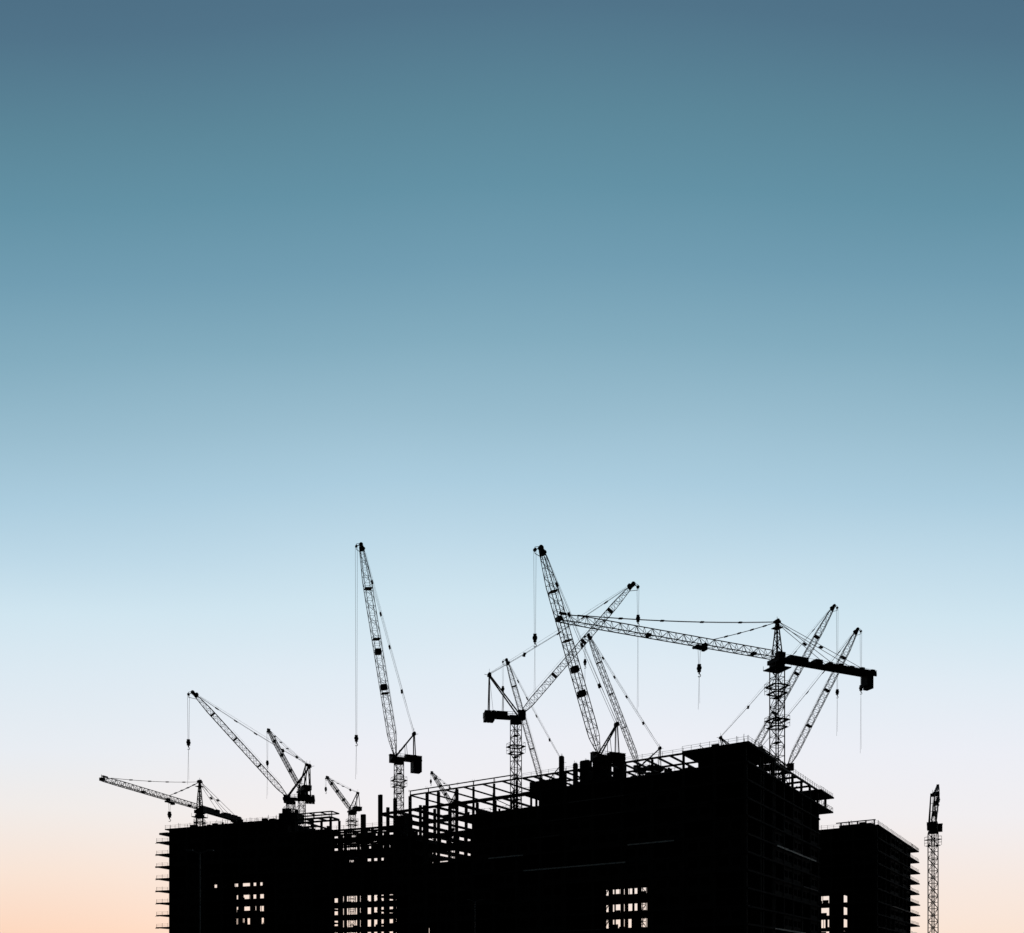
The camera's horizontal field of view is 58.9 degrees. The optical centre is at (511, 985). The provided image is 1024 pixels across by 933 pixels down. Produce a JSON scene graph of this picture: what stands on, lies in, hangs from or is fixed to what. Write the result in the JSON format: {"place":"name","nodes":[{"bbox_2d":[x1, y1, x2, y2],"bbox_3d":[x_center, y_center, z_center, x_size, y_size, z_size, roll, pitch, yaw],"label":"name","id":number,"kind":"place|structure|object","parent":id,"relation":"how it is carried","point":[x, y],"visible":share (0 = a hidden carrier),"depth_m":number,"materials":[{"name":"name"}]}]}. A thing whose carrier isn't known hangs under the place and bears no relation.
{"place":"outdoors","nodes":[
{"label":"outdoors","id":0,"kind":"place"},
{"bbox_2d":[0,0,1023,932],"label":"sky","id":1,"kind":"structure","parent":0,"point":[715,308],"materials":[{"name":"blue"}]},
{"label":"ground","id":2,"kind":"structure","parent":0,"visible":0},
{"bbox_2d":[99,775,241,825],"bbox_3d":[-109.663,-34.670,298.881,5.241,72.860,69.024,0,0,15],"label":"hammerhead tower crane","id":3,"kind":"object","parent":2,"relation":"on","point":[201,811],"visible":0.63,"depth_m":307.67,"materials":[{"name":"paint"}]},
{"bbox_2d":[186,849,213,932],"bbox_3d":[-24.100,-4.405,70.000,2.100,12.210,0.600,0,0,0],"label":"street lamp","id":4,"kind":"object","parent":2,"relation":"on","point":[199,884],"visible":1,"depth_m":69.94,"materials":[{"name":"black metal"}]},
{"bbox_2d":[155,808,341,932],"bbox_3d":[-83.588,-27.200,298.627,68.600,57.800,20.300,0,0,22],"label":"unfinished apartment block","id":5,"kind":"structure","parent":2,"relation":"on","point":[251,852],"depth_m":292.43,"materials":[{"name":"concrete"}]},
{"bbox_2d":[186,690,314,932],"bbox_3d":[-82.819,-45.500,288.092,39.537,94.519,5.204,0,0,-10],"label":"luffing tower crane","id":6,"kind":"object","parent":2,"relation":"on","point":[288,800],"visible":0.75,"depth_m":288.80,"materials":[{"name":"paint"}]},
{"bbox_2d":[266,728,311,825],"bbox_3d":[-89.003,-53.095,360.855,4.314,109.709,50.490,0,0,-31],"label":"luffing tower crane","id":7,"kind":"object","parent":2,"relation":"on","point":[304,789],"visible":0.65,"depth_m":350.15,"materials":[{"name":"paint"}]},
{"bbox_2d":[325,776,361,932],"bbox_3d":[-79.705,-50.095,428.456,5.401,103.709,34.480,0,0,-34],"label":"luffing tower crane","id":8,"kind":"object","parent":2,"relation":"on","point":[353,810],"visible":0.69,"depth_m":419.91,"materials":[{"name":"paint"}]},
{"bbox_2d":[335,833,398,928],"bbox_3d":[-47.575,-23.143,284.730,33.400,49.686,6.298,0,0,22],"label":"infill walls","id":9,"kind":"structure","parent":2,"relation":"on","point":[353,886],"depth_m":283.18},
{"bbox_2d":[309,823,392,878],"bbox_3d":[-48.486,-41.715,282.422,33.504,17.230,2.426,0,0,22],"label":"guard rails","id":10,"kind":"object","parent":9,"relation":"attached to","point":[356,849],"visible":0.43,"depth_m":281.70,"materials":[{"name":"metal"}]},
{"bbox_2d":[335,826,392,859],"bbox_3d":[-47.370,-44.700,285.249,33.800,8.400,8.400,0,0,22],"label":"roof steel frame","id":11,"kind":"object","parent":9,"relation":"on","point":[353,856],"visible":0.34,"depth_m":283.78,"materials":[{"name":"black metal"}]},
{"bbox_2d":[341,814,414,932],"bbox_3d":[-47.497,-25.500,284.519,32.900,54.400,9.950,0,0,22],"label":"columns","id":12,"kind":"structure","parent":2,"relation":"on","point":[364,876],"depth_m":278.83,"materials":[{"name":"concrete"}]},
{"bbox_2d":[335,864,404,932],"bbox_3d":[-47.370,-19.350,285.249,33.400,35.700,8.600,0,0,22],"label":"floor slabs","id":13,"kind":"structure","parent":12,"relation":"on","point":[354,893],"depth_m":281.48,"materials":[{"name":"concrete"}]},
{"bbox_2d":[354,542,421,932],"bbox_3d":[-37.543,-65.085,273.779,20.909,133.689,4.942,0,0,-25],"label":"luffing tower crane","id":14,"kind":"object","parent":2,"relation":"on","point":[415,760],"visible":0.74,"depth_m":273.39,"materials":[{"name":"paint"}]},
{"bbox_2d":[430,771,454,857],"bbox_3d":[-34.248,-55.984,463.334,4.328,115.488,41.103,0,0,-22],"label":"luffing tower crane","id":15,"kind":"object","parent":2,"relation":"on","point":[434,776],"visible":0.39,"depth_m":459.59,"materials":[{"name":"paint"}]},
{"bbox_2d":[501,658,565,779],"bbox_3d":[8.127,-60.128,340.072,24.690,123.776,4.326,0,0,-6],"label":"luffing tower crane","id":16,"kind":"object","parent":2,"relation":"on","point":[521,705],"visible":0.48,"depth_m":338.69,"materials":[{"name":"paint"}]},
{"bbox_2d":[483,581,639,931],"bbox_3d":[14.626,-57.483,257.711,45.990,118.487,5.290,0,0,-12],"label":"luffing tower crane","id":17,"kind":"object","parent":2,"relation":"on","point":[490,716],"visible":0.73,"depth_m":254.95,"materials":[{"name":"paint"}]},
{"bbox_2d":[532,545,625,932],"bbox_3d":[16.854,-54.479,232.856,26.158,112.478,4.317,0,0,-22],"label":"luffing tower crane","id":18,"kind":"object","parent":2,"relation":"on","point":[596,755],"visible":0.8,"depth_m":233.36,"materials":[{"name":"paint"}]},
{"bbox_2d":[377,735,833,932],"bbox_3d":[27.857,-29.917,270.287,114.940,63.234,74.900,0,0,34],"label":"unfinished office block","id":19,"kind":"structure","parent":2,"relation":"on","point":[691,848],"depth_m":236.06,"materials":[{"name":"concrete"}]},
{"bbox_2d":[583,633,663,926],"bbox_3d":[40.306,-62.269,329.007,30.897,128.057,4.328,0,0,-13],"label":"luffing tower crane","id":20,"kind":"object","parent":2,"relation":"on","point":[636,766],"visible":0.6,"depth_m":327.99,"materials":[{"name":"paint"}]},
{"bbox_2d":[555,611,876,932],"bbox_3d":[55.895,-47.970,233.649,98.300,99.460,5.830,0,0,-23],"label":"hammerhead tower crane","id":21,"kind":"object","parent":2,"relation":"on","point":[778,662],"visible":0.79,"depth_m":238.68,"materials":[{"name":"paint"}]},
{"bbox_2d":[717,604,838,746],"bbox_3d":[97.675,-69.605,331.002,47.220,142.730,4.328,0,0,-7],"label":"luffing tower crane","id":22,"kind":"object","parent":2,"relation":"on","point":[832,608],"visible":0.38,"depth_m":333.12,"materials":[{"name":"paint"}]},
{"bbox_2d":[759,627,862,782],"bbox_3d":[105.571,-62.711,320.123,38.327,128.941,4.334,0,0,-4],"label":"luffing tower crane","id":23,"kind":"object","parent":2,"relation":"on","point":[828,690],"visible":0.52,"depth_m":320.79,"materials":[{"name":"paint"}]},
{"bbox_2d":[819,819,919,932],"bbox_3d":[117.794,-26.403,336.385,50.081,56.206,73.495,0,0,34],"label":"unfinished tower block","id":24,"kind":"structure","parent":2,"relation":"on","point":[866,869],"depth_m":303.74,"materials":[{"name":"concrete"}]},
{"bbox_2d":[924,784,942,932],"bbox_3d":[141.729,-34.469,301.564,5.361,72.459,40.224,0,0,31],"label":"luffing tower crane","id":25,"kind":"object","parent":2,"relation":"on","point":[934,828],"visible":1,"depth_m":289.49,"materials":[{"name":"paint"}]}
]}

